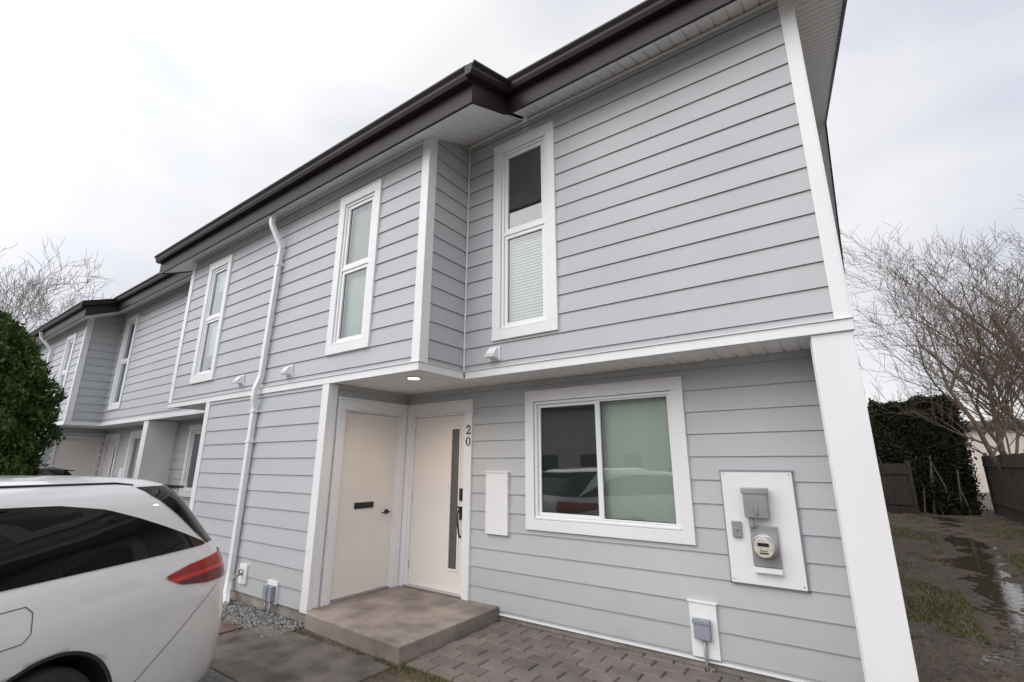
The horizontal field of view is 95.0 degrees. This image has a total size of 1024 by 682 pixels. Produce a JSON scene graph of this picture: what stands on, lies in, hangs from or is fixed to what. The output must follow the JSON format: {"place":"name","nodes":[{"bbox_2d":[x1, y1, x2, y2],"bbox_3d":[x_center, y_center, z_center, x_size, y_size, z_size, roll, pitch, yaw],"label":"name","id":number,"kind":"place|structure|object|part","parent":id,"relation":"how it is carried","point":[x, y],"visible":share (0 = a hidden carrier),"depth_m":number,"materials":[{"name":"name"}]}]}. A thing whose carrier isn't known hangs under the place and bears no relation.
{"place":"outdoors","nodes":[
{"label":"outdoors","id":0,"kind":"place"},
{"bbox_2d":[198,668,234,681],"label":"driveway","id":1,"kind":"structure","parent":0,"point":[215,674],"depth_m":3.68,"materials":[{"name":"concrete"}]},
{"bbox_2d":[37,466,74,474],"bbox_3d":[-11.254,3.134,8.705,2.261,1.567,5.213,-8,-17,29],"label":"parked car","id":2,"kind":"object","parent":1,"relation":"on","point":[52,471],"visible":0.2,"depth_m":10.01,"materials":[{"name":"black metal"}]},
{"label":"rear window","id":3,"kind":"part","parent":2,"relation":"part of","materials":[{"name":"black glass"}]},
{"bbox_2d":[0,475,224,681],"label":"parked car","id":4,"kind":"object","parent":1,"relation":"on","point":[111,579],"visible":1,"depth_m":2.57,"materials":[{"name":"white paint"}]},
{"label":"side window","id":5,"kind":"part","parent":4,"relation":"part of","materials":[{"name":"black glass"}]},
{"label":"rear window","id":6,"kind":"part","parent":4,"relation":"part of","materials":[{"name":"black glass"}]},
{"bbox_2d":[221,598,304,636],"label":"gravel","id":7,"kind":"structure","parent":0,"point":[230,614],"depth_m":5.06,"materials":[{"name":"grey gravel"}]},
{"bbox_2d":[209,623,390,681],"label":"concrete pavement","id":8,"kind":"structure","parent":0,"point":[249,660],"depth_m":3.99,"materials":[{"name":"grey concrete"}]},
{"bbox_2d":[0,0,1023,434],"label":"sky","id":9,"kind":"structure","parent":0,"point":[128,127],"materials":[{"name":"white"}]},
{"bbox_2d":[405,620,764,681],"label":"paver path","id":10,"kind":"structure","parent":0,"point":[478,658],"depth_m":3.96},
{"bbox_2d":[219,492,1023,681],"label":"ground","id":11,"kind":"structure","parent":0,"point":[946,579],"depth_m":5.81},
{"bbox_2d":[0,308,67,474],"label":"cedar tree","id":12,"kind":"object","parent":11,"relation":"on","point":[29,403],"visible":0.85,"depth_m":7.96,"materials":[{"name":"green plant"}]},
{"bbox_2d":[0,238,115,333],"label":"bare tree","id":13,"kind":"object","parent":11,"relation":"on","point":[34,296],"visible":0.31,"depth_m":24.73,"materials":[{"name":"grey plant"}]},
{"bbox_2d":[219,619,240,634],"bbox_3d":[-3.186,2.964,4.889,0.800,0.036,0.320,-10,-18,34],"label":"clay tile","id":14,"kind":"object","parent":11,"relation":"on","point":[226,627],"visible":0.28,"depth_m":4.78,"materials":[{"name":"brown tile"}]},
{"bbox_2d":[203,615,462,681],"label":"weeds","id":15,"kind":"object","parent":11,"relation":"on","point":[415,671],"visible":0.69,"depth_m":3.82,"materials":[{"name":"green plant"}]},
{"bbox_2d":[304,586,499,665],"bbox_3d":[-1.190,2.954,4.927,1.590,0.240,1.425,-10,-18,34],"label":"concrete step","id":16,"kind":"object","parent":11,"relation":"on","point":[398,625],"visible":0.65,"depth_m":4.66,"materials":[{"name":"grey concrete"}]},
{"bbox_2d":[216,618,713,681],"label":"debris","id":17,"kind":"object","parent":11,"relation":"on","point":[439,656],"visible":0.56,"depth_m":4.06,"materials":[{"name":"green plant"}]},
{"bbox_2d":[29,0,918,681],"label":"townhouse building","id":18,"kind":"structure","parent":11,"relation":"on","point":[559,340],"depth_m":4.97,"materials":[{"name":"grey"}]},
{"bbox_2d":[53,333,77,407],"bbox_3d":[-12.048,0.877,12.676,0.818,2.134,0.152,-10,-18,34],"label":"window","id":19,"kind":"structure","parent":18,"relation":"in","point":[71,340],"depth_m":12.77,"materials":[{"name":"white plastic"}]},
{"bbox_2d":[47,433,105,475],"bbox_3d":[-11.938,3.738,12.662,0.165,2.430,1.102,-10,-18,34],"label":"storage door","id":20,"kind":"structure","parent":18,"relation":"in","point":[81,454],"depth_m":12.86,"materials":[{"name":"white paint"}]},
{"bbox_2d":[97,433,121,476],"bbox_3d":[-11.079,3.698,12.823,1.189,2.270,0.158,-10,-18,34],"label":"entrance door","id":21,"kind":"structure","parent":18,"relation":"in","point":[111,443],"depth_m":13.00,"materials":[{"name":"white paint"}]},
{"bbox_2d":[107,314,140,410],"bbox_3d":[-9.998,0.546,12.129,0.838,2.444,0.112,-10,-18,34],"label":"window","id":22,"kind":"structure","parent":18,"relation":"in","point":[128,340],"depth_m":12.13,"materials":[{"name":"white plastic"}]},
{"bbox_2d":[122,430,142,477],"bbox_3d":[-9.231,2.970,11.679,1.778,1.489,0.152,-10,-18,34],"label":"window","id":23,"kind":"structure","parent":18,"relation":"in","point":[137,434],"depth_m":12.09,"materials":[{"name":"white plastic"}]},
{"bbox_2d":[178,424,202,496],"bbox_3d":[-6.335,2.457,9.692,1.778,1.489,0.112,-10,-18,34],"label":"window","id":24,"kind":"structure","parent":18,"relation":"in","point":[190,460],"depth_m":10.07,"materials":[{"name":"white plastic"}]},
{"bbox_2d":[189,254,234,383],"bbox_3d":[-4.988,-0.360,7.887,0.818,2.134,0.152,-10,-18,34],"label":"window","id":25,"kind":"structure","parent":18,"relation":"in","point":[225,264],"depth_m":7.91,"materials":[{"name":"white plastic"}]},
{"bbox_2d":[325,178,382,355],"bbox_3d":[-1.908,-0.899,5.798,0.818,2.134,0.152,-10,-18,34],"label":"window","id":26,"kind":"structure","parent":18,"relation":"in","point":[361,270],"depth_m":5.81,"materials":[{"name":"white plastic"}]},
{"bbox_2d":[319,396,407,606],"bbox_3d":[-1.798,1.962,5.785,0.165,2.430,1.102,-10,-18,34],"label":"storage door","id":27,"kind":"structure","parent":18,"relation":"in","point":[362,541],"depth_m":5.76,"materials":[{"name":"white paint"}]},
{"bbox_2d":[398,399,474,599],"bbox_3d":[-0.939,1.923,5.946,1.189,2.270,0.158,-10,-18,34],"label":"entrance door","id":28,"kind":"structure","parent":18,"relation":"in","point":[435,551],"depth_m":5.92,"materials":[{"name":"white paint"}]},
{"bbox_2d":[491,121,558,341],"bbox_3d":[0.151,-1.226,5.264,0.838,2.444,0.142,-10,-18,34],"label":"window","id":29,"kind":"structure","parent":18,"relation":"in","point":[524,194],"depth_m":5.27,"materials":[{"name":"white plastic"}]},
{"bbox_2d":[524,376,696,544],"bbox_3d":[0.908,1.194,4.802,1.778,1.489,0.152,-10,-18,34],"label":"window","id":30,"kind":"structure","parent":18,"relation":"in","point":[608,459],"depth_m":4.76,"materials":[{"name":"white plastic"}]},
{"bbox_2d":[878,460,919,513],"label":"wooden fence","id":31,"kind":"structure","parent":11,"relation":"on","point":[898,500],"depth_m":16.01,"materials":[{"name":"brown wood"}]},
{"bbox_2d":[867,393,991,515],"bbox_3d":[14.741,4.041,16.967,3.129,4.240,1.926,-10,-18,34],"label":"hedge","id":32,"kind":"object","parent":11,"relation":"on","point":[942,470],"visible":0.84,"depth_m":16.27,"materials":[{"name":"green plant"}]},
{"bbox_2d":[838,202,1023,432],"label":"bare tree","id":33,"kind":"object","parent":11,"relation":"on","point":[1021,425],"visible":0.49,"depth_m":18.34,"materials":[{"name":"brown plant"}]},
{"bbox_2d":[854,194,1023,475],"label":"bare tree","id":34,"kind":"object","parent":11,"relation":"on","point":[1009,384],"visible":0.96,"depth_m":14.78,"materials":[{"name":"brown plant"}]},
{"bbox_2d":[887,510,1023,680],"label":"grass","id":35,"kind":"structure","parent":11,"relation":"on","point":[961,630],"depth_m":5.81,"materials":[{"name":"green plant"}]},
{"bbox_2d":[890,513,1023,681],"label":"leaf litter","id":36,"kind":"object","parent":11,"relation":"on","point":[953,595],"visible":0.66,"depth_m":5.67,"materials":[{"name":"brown plant"}]},
{"bbox_2d":[929,513,1023,681],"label":"puddle water","id":37,"kind":"structure","parent":11,"relation":"on","point":[1008,596],"depth_m":6.45,"materials":[{"name":"grey liquid"}]},
{"bbox_2d":[963,419,1023,491],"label":"neighbouring house","id":38,"kind":"structure","parent":11,"relation":"on","point":[973,433],"depth_m":26.73,"materials":[{"name":"beige paint"}]},
{"bbox_2d":[981,449,1023,523],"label":"wooden fence","id":39,"kind":"object","parent":11,"relation":"on","point":[1006,490],"visible":0.88,"depth_m":13.74,"materials":[{"name":"brown wood"}]}
]}

